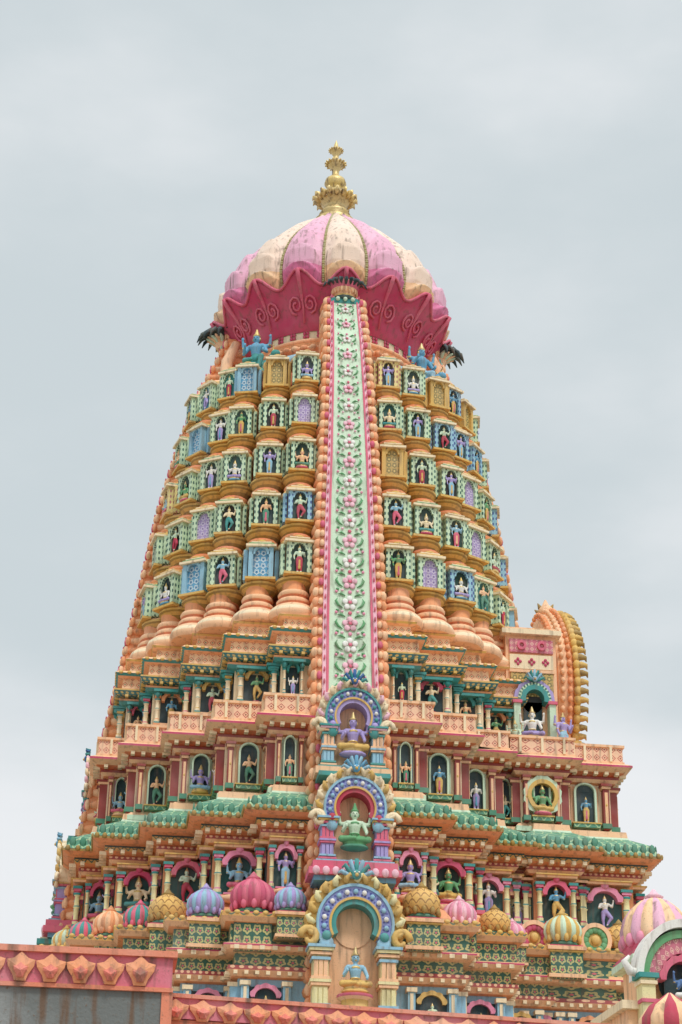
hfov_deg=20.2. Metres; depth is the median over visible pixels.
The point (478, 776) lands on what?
niche row
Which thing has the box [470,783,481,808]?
relief figure
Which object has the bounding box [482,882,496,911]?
relief figure
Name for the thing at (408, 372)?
niche turret
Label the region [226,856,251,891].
relief figure
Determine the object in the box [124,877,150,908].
relief figure
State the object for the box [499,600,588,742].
porch gable
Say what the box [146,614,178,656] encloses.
bell roof
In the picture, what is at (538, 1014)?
niche row
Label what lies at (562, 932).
turret
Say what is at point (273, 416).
relief figure
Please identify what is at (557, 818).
niche row
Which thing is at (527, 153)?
sky
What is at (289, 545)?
niche turret
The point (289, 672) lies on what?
niche row
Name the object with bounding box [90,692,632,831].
tier walls
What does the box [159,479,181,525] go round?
niche turret
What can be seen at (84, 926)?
turret
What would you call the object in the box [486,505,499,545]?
niche turret
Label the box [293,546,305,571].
relief figure
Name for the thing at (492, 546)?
niche turret
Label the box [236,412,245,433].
relief figure
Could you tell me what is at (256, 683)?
relief figure
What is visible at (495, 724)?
relief figure
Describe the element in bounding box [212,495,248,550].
niche turret
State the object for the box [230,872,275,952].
turret
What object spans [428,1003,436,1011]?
relief figure
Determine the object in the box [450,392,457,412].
relief figure
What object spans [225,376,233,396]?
relief figure
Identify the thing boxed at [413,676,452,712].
niche row
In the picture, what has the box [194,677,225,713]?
niche row
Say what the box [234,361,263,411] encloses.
niche turret
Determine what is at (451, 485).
relief figure
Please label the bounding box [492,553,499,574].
relief figure
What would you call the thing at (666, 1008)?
ribbed dome
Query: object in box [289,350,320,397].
niche turret
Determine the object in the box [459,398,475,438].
niche turret
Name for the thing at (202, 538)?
niche turret
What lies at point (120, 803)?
relief figure
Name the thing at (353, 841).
deity statue
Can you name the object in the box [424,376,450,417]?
niche turret
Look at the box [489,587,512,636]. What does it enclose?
niche turret
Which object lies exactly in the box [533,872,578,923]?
niche row
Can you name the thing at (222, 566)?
relief figure
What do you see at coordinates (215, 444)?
niche turret
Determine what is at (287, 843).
niche row
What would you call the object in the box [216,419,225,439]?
relief figure
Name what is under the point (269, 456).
relief figure
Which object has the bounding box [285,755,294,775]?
relief figure
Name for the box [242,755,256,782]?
relief figure
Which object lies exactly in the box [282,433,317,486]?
niche turret
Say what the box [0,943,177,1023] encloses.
wall
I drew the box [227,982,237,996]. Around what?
niche row
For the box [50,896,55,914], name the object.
deity statue
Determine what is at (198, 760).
niche row
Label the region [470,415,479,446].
niche turret
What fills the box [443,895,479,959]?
turret
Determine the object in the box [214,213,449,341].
dome
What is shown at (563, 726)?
deity statue
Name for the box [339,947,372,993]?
deity statue
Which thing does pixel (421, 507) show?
niche turret
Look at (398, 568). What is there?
relief figure
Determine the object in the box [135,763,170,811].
niche row
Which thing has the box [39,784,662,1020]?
tier walls
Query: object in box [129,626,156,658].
bell roof
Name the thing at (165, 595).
relief figure
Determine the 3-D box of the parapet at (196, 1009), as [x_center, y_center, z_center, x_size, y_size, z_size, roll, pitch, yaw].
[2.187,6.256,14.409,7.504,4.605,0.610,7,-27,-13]
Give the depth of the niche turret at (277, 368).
42.36 m
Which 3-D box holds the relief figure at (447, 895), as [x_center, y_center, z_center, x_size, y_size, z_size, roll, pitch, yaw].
[2.050,7.109,36.398,0.492,0.735,0.297,5,-26,-8]
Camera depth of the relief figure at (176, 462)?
43.43 m
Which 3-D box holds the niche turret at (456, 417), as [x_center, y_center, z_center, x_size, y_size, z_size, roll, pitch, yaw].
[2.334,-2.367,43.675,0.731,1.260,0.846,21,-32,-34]
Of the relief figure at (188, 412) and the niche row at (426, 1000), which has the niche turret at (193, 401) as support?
the relief figure at (188, 412)
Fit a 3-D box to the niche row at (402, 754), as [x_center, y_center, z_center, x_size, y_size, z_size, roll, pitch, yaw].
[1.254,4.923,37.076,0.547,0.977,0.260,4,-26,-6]
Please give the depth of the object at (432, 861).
36.13 m
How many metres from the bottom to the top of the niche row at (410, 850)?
1.147 m
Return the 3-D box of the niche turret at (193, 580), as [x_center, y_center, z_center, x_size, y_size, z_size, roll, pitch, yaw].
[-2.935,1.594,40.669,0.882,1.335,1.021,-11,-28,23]
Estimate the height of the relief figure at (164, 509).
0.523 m
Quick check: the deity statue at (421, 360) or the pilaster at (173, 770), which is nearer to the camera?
the pilaster at (173, 770)
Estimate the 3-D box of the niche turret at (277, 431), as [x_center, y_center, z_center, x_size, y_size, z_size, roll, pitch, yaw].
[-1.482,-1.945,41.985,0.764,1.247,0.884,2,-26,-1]
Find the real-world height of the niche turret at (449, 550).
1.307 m
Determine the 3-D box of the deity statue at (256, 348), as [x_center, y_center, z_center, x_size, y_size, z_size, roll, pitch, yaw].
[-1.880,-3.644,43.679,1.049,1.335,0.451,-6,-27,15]
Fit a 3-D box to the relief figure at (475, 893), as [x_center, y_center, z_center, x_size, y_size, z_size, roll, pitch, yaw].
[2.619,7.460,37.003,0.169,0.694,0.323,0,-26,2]
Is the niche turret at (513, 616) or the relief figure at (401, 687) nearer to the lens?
the relief figure at (401, 687)
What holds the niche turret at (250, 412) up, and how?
on the niche turret at (240, 455)
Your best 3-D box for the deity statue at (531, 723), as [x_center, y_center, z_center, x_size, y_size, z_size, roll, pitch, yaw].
[3.989,4.423,39.879,0.529,0.798,0.321,-1,-26,4]
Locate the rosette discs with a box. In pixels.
[522,920,611,949]
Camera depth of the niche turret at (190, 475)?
42.18 m
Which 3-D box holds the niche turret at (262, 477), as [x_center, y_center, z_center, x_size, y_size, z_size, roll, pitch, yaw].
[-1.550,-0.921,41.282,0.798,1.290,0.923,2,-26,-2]
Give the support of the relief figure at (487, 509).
on the niche turret at (480, 520)
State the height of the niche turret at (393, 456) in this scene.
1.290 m
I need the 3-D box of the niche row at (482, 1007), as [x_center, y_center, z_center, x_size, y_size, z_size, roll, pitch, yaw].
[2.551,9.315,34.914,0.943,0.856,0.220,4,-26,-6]
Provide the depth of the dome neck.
44.30 m
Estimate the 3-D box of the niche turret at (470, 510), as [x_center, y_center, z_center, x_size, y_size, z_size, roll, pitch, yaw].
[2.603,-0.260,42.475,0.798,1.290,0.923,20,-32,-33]
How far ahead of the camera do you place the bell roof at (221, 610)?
39.47 m
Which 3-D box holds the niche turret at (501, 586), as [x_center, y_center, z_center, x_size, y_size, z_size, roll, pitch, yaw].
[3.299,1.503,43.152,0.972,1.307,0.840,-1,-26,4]
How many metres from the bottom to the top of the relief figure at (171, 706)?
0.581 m
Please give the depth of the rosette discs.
36.77 m
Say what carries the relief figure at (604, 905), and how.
on the niche row at (595, 896)
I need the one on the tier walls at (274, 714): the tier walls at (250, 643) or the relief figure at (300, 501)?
the tier walls at (250, 643)
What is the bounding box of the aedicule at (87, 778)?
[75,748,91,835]
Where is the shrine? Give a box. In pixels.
[590,889,681,1023]
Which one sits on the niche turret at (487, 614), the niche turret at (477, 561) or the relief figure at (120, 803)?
the niche turret at (477, 561)
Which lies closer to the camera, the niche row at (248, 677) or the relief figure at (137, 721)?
the niche row at (248, 677)
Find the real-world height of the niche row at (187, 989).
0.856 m
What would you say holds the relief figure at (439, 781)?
on the niche row at (437, 760)
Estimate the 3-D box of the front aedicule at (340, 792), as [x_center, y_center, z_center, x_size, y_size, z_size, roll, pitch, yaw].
[0.234,5.652,35.416,1.764,2.181,0.820,4,-26,-6]
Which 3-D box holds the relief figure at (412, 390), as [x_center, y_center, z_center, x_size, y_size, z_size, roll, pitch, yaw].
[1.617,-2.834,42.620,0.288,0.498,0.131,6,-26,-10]
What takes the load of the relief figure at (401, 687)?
on the niche row at (398, 679)
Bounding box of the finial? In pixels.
[312,140,357,217]
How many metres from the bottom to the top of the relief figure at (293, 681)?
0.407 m
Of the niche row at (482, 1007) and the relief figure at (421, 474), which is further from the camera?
the relief figure at (421, 474)
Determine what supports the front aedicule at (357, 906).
on the aedicule bases at (316, 876)
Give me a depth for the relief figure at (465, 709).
39.39 m
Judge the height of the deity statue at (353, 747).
0.930 m
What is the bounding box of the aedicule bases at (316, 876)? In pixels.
[36,770,401,1006]
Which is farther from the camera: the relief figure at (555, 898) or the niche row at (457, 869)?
the relief figure at (555, 898)
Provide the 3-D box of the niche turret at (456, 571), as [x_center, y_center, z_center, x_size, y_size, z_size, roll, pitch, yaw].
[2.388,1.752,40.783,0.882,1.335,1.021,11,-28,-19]
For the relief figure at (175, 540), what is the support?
on the niche turret at (182, 550)
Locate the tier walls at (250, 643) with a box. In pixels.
[114,613,527,730]
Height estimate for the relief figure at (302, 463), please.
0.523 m
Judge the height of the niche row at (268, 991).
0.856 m
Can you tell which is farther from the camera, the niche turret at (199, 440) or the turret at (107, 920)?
the niche turret at (199, 440)
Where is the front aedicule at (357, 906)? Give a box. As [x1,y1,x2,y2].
[296,858,413,1008]
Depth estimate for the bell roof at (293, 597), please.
38.83 m
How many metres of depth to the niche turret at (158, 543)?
42.15 m
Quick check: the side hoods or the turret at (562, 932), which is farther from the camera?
the side hoods
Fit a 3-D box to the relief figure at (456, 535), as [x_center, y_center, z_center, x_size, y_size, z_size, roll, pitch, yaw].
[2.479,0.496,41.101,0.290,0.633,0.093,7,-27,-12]
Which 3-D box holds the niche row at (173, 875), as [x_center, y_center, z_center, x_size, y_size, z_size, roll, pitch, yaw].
[-2.973,7.152,36.701,0.913,1.147,0.338,4,-26,-6]
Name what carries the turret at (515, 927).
on the tier walls at (493, 972)
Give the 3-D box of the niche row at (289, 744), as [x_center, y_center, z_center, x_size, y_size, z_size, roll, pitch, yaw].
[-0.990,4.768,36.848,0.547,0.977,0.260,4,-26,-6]
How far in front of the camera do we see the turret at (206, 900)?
34.84 m
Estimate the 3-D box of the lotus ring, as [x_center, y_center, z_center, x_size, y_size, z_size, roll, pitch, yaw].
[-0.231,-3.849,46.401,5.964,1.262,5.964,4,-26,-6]
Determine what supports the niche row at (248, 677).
attached to the tier walls at (250, 643)
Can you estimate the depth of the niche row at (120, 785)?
39.43 m
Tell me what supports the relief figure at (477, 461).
on the niche turret at (474, 448)
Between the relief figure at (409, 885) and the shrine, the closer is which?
the shrine
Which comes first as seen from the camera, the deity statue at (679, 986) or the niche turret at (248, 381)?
the deity statue at (679, 986)
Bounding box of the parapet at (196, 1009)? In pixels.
[171,993,605,1023]
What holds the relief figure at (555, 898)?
on the niche row at (544, 891)
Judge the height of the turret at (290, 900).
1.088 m
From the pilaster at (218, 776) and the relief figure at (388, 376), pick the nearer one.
the pilaster at (218, 776)
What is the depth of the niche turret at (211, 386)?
43.42 m
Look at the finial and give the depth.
48.21 m
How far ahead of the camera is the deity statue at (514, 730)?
39.69 m
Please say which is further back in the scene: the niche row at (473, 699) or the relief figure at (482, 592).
the relief figure at (482, 592)
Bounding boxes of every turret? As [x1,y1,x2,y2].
[51,925,69,945]
[68,917,92,936]
[92,906,122,948]
[123,900,148,927]
[137,580,160,630]
[147,889,185,950]
[149,529,170,576]
[152,565,184,620]
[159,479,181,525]
[163,515,192,566]
[171,433,190,475]
[174,465,201,514]
[178,554,209,609]
[183,393,200,431]
[185,420,211,465]
[185,883,223,949]
[188,503,215,555]
[196,379,219,420]
[197,453,222,503]
[205,546,243,609]
[207,408,229,453]
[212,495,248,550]
[217,367,237,409]
[219,446,253,500]
[226,402,258,456]
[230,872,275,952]
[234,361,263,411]
[240,538,279,600]
[245,487,282,545]
[250,438,285,494]
[255,394,288,446]
[261,354,292,400]
[273,882,306,942]
[275,533,314,593]
[278,482,315,538]
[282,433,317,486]
[285,389,318,439]
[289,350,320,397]
[372,356,400,400]
[375,396,404,444]
[378,440,408,492]
[381,489,411,543]
[383,540,414,598]
[400,364,425,407]
[402,882,443,953]
[403,404,430,452]
[406,449,435,501]
[409,498,440,552]
[411,549,445,608]
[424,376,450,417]
[429,416,456,462]
[434,461,464,511]
[439,510,470,563]
[442,561,475,618]
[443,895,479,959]
[448,384,463,425]
[454,425,471,470]
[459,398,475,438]
[459,471,480,520]
[465,521,488,572]
[466,439,484,484]
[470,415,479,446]
[470,572,496,625]
[473,485,494,530]
[479,457,489,492]
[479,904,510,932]
[481,535,503,586]
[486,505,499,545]
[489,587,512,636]
[495,553,507,596]
[509,606,517,626]
[510,918,528,967]
[543,909,586,981]
[608,919,622,978]
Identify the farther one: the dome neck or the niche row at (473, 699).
the dome neck
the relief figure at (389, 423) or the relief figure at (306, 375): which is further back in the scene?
the relief figure at (306, 375)
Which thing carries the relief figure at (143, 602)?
on the niche turret at (150, 617)
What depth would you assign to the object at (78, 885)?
38.50 m
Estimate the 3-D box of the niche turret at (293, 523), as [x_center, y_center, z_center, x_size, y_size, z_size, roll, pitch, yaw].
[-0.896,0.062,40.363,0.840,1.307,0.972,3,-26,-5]
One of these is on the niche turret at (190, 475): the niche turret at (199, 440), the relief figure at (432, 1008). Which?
the niche turret at (199, 440)
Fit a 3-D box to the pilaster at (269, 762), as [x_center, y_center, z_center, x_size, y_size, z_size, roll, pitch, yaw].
[-1.413,4.908,37.150,0.260,0.977,0.551,4,-26,-6]
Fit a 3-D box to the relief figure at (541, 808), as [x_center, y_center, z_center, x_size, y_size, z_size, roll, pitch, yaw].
[4.092,5.833,38.753,0.447,0.676,0.269,8,-27,-14]
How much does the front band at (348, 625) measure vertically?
17.805 m
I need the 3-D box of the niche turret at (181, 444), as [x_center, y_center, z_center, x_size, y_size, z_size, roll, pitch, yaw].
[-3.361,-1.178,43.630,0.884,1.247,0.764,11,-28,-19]
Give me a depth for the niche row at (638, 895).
38.36 m
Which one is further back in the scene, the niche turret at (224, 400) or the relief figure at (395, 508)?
the niche turret at (224, 400)
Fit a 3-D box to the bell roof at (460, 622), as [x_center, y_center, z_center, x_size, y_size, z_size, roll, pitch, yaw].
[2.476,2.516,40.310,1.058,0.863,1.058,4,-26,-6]
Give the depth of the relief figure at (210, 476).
41.60 m
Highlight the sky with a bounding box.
[0,0,681,944]
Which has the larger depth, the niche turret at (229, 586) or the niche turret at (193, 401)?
the niche turret at (193, 401)
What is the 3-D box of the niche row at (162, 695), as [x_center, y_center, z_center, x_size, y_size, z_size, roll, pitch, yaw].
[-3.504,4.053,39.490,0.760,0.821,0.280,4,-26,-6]
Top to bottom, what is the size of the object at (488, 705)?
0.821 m
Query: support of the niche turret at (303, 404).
on the niche turret at (297, 443)
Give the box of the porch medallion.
[522,775,561,815]
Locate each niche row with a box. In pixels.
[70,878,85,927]
[84,874,112,923]
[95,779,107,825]
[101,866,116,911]
[106,776,126,823]
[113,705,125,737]
[115,862,159,915]
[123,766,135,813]
[127,701,148,723]
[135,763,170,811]
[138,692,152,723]
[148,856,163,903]
[153,688,183,724]
[163,852,207,909]
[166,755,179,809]
[172,986,179,992]
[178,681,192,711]
[179,752,214,801]
[182,984,228,996]
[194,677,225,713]
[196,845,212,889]
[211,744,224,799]
[213,842,263,903]
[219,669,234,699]
[225,741,266,792]
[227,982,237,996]
[236,665,271,701]
[239,980,292,1000]
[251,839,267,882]
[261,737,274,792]
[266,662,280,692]
[268,835,304,893]
[275,734,304,785]
[282,658,305,693]
[390,665,413,700]
[391,740,420,791]
[393,842,428,902]
[405,987,458,1012]
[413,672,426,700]
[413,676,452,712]
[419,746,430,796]
[426,753,462,802]
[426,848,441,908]
[427,853,474,909]
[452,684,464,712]
[452,693,484,728]
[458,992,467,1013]
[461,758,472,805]
[467,998,506,1015]
[469,769,496,817]
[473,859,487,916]
[482,868,511,918]
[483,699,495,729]
[483,708,513,733]
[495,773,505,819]
[503,778,516,826]
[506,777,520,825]
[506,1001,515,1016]
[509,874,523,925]
[510,876,532,924]
[514,1010,543,1018]
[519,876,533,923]
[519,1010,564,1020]
[520,774,562,824]
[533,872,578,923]
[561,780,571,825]
[566,1012,593,1021]
[568,783,611,831]
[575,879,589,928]
[578,879,632,928]
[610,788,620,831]
[633,885,646,905]
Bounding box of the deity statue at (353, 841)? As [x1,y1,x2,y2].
[338,803,371,851]
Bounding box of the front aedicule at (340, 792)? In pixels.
[308,755,402,869]
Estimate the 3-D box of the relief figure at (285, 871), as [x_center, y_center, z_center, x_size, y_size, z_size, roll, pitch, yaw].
[-1.036,6.667,35.553,0.353,0.722,0.150,2,-26,-1]
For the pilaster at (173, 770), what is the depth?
38.04 m
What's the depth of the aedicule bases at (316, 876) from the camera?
34.56 m
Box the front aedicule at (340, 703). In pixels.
[311,669,395,783]
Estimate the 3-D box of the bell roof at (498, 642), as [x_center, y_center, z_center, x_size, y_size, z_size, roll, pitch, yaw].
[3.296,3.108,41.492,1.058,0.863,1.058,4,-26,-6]
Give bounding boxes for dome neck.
[250,331,414,366]
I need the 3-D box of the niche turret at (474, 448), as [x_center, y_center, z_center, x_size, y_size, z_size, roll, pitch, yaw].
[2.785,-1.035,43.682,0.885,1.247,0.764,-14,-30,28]
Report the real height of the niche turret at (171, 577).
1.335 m
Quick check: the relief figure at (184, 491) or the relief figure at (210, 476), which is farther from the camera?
the relief figure at (184, 491)
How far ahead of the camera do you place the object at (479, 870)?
36.75 m
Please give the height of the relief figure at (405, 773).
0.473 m
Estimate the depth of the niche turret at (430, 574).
39.92 m
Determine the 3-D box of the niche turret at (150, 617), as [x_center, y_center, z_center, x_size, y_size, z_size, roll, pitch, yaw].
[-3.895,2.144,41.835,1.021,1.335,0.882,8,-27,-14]
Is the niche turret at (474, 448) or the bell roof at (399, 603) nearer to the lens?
the bell roof at (399, 603)
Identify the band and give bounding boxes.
[59,326,245,925]
[302,276,396,1005]
[426,343,518,626]
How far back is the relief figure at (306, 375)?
42.06 m
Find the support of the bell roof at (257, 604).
on the tier walls at (250, 643)
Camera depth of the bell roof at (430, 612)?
39.44 m
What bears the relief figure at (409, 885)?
on the niche row at (410, 850)
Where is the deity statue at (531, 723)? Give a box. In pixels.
[519,706,544,735]
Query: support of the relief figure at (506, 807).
on the niche row at (507, 792)
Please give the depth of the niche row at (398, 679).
38.10 m
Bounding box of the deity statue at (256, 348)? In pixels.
[242,330,279,370]
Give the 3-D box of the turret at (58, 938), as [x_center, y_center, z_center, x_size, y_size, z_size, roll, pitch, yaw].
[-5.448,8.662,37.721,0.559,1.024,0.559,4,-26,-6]
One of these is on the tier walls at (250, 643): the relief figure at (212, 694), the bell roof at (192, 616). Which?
the bell roof at (192, 616)
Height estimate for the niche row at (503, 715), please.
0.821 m
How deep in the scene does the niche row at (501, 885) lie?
37.44 m
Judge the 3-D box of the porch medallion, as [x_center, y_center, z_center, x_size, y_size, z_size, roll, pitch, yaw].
[4.119,5.574,39.366,1.500,1.672,0.950,4,-26,-6]
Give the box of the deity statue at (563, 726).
[553,713,572,737]
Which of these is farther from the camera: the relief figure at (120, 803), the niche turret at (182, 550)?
the niche turret at (182, 550)
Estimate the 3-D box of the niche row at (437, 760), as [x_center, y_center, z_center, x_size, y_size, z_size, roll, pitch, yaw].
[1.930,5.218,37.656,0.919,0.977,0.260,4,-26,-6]
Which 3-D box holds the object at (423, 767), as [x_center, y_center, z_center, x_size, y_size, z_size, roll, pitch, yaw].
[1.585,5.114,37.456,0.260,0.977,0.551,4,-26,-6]
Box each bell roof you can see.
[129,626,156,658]
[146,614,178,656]
[169,603,205,645]
[195,594,236,634]
[231,586,274,625]
[269,581,311,622]
[386,588,422,631]
[415,597,454,637]
[446,610,483,650]
[473,621,502,664]
[492,635,508,665]
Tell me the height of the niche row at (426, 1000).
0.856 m
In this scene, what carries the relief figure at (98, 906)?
on the niche row at (94, 889)
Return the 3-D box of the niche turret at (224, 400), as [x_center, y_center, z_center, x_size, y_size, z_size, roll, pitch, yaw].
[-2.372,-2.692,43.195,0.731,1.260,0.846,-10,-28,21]
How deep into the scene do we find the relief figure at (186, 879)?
36.68 m
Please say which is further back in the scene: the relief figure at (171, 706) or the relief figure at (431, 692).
the relief figure at (171, 706)
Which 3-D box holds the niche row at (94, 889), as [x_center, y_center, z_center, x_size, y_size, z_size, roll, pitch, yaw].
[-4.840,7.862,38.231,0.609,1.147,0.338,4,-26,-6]
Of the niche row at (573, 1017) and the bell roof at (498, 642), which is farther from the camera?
the bell roof at (498, 642)
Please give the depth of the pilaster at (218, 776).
37.38 m
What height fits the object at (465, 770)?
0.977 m
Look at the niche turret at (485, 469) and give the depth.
44.09 m
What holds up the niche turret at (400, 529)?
on the niche turret at (393, 548)
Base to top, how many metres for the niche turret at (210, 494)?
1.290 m
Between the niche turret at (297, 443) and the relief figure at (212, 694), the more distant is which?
the niche turret at (297, 443)
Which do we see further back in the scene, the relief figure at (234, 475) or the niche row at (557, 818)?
the relief figure at (234, 475)
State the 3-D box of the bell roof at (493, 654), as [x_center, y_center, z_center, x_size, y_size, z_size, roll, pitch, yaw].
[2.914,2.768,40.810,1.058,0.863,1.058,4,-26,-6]
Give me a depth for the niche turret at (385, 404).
41.69 m
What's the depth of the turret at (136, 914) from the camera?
35.93 m
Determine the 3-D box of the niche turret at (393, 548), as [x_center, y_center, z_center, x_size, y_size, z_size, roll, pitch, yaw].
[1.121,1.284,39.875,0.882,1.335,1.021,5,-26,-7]
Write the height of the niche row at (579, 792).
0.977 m
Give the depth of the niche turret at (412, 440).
42.00 m
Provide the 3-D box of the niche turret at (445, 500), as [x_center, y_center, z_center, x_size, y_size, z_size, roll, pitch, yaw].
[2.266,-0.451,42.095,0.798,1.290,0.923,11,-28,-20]
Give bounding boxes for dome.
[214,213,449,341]
[638,993,681,1023]
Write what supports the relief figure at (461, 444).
on the niche turret at (464, 462)
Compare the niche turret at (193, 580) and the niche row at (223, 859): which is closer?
the niche row at (223, 859)
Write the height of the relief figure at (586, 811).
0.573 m
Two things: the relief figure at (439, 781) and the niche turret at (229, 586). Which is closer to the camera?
the relief figure at (439, 781)
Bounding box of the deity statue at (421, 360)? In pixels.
[407,343,445,377]
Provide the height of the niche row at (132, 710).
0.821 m
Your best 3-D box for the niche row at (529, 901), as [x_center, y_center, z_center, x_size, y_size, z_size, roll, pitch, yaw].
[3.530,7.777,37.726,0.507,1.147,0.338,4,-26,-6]
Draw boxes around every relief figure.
[86,891,103,921]
[111,792,124,815]
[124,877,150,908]
[133,715,141,723]
[142,596,144,615]
[150,777,164,803]
[158,583,169,605]
[162,497,166,516]
[166,699,176,714]
[171,529,179,551]
[174,450,179,468]
[178,481,188,501]
[179,868,196,901]
[187,404,190,422]
[190,765,210,793]
[202,389,208,409]
[206,464,216,487]
[206,687,219,711]
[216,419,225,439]
[216,559,229,583]
[223,506,235,530]
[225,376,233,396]
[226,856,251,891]
[227,461,241,480]
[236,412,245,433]
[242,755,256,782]
[251,675,263,701]
[260,498,271,523]
[263,449,275,472]
[268,404,278,425]
[276,853,294,886]
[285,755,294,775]
[288,676,297,693]
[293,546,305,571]
[294,493,307,518]
[295,447,308,467]
[301,361,313,379]
[383,364,393,385]
[383,409,395,427]
[390,501,402,524]
[391,552,405,577]
[398,683,405,699]
[398,859,422,892]
[400,762,411,782]
[407,376,419,393]
[413,415,422,436]
[417,460,426,483]
[419,513,433,534]
[425,683,438,711]
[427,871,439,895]
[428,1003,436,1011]
[433,766,445,793]
[436,867,461,902]
[440,427,449,447]
[446,473,456,495]
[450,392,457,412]
[450,523,461,546]
[454,578,469,599]
[457,436,464,457]
[459,701,470,713]
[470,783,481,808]
[473,883,476,909]
[475,453,480,472]
[479,585,489,609]
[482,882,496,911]
[483,713,485,728]
[484,499,490,520]
[491,717,502,729]
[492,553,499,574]
[501,602,507,625]
[504,796,511,817]
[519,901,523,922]
[532,785,553,815]
[549,887,565,916]
[580,797,591,821]
[598,895,613,925]
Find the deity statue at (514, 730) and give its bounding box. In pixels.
[506,720,523,734]
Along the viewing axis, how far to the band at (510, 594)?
44.10 m
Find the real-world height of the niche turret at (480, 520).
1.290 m
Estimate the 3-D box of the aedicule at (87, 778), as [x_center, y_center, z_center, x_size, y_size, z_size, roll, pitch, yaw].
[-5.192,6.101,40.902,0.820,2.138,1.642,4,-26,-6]
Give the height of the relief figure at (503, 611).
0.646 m
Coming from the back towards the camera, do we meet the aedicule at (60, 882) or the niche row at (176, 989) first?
the aedicule at (60, 882)
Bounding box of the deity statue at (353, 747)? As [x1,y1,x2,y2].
[337,712,369,758]
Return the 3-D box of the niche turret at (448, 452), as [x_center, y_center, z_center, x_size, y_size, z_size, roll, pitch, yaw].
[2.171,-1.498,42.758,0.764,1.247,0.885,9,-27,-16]
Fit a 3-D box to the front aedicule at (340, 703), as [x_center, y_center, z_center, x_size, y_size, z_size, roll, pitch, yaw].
[0.212,4.133,36.654,1.642,2.138,0.820,4,-26,-6]
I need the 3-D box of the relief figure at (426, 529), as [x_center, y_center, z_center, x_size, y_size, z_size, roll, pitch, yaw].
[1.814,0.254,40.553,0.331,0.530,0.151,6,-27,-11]
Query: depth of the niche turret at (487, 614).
40.94 m
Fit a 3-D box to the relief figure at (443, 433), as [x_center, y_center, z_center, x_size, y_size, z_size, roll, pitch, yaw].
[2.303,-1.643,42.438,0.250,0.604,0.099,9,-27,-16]
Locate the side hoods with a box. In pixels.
[197,326,463,368]
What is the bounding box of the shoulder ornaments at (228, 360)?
[219,341,446,389]
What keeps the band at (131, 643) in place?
attached to the tier walls at (493, 972)
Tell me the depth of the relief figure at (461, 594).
40.34 m
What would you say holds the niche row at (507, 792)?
attached to the tier walls at (274, 714)
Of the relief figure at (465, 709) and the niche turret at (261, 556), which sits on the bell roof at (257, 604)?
the niche turret at (261, 556)
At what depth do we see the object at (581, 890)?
37.86 m
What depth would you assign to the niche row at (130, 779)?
38.70 m
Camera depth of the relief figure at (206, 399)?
43.44 m
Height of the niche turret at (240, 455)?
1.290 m
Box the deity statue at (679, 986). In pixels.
[673,971,681,998]
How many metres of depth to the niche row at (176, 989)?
34.62 m
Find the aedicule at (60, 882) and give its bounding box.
[45,832,79,925]
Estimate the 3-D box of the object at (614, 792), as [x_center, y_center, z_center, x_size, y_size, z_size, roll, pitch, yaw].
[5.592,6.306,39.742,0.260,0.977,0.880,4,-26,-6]
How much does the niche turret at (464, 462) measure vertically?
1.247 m
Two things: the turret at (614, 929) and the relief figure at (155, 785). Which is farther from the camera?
the relief figure at (155, 785)
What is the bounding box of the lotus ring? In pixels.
[210,266,451,364]
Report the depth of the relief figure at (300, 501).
39.98 m
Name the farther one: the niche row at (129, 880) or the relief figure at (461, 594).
the relief figure at (461, 594)
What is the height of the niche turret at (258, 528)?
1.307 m
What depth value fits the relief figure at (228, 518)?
40.58 m
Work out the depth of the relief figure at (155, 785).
38.51 m
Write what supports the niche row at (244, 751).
attached to the tier walls at (274, 714)
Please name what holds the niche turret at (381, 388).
on the niche turret at (385, 404)
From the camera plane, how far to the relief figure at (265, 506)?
40.21 m
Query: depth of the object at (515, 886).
37.65 m

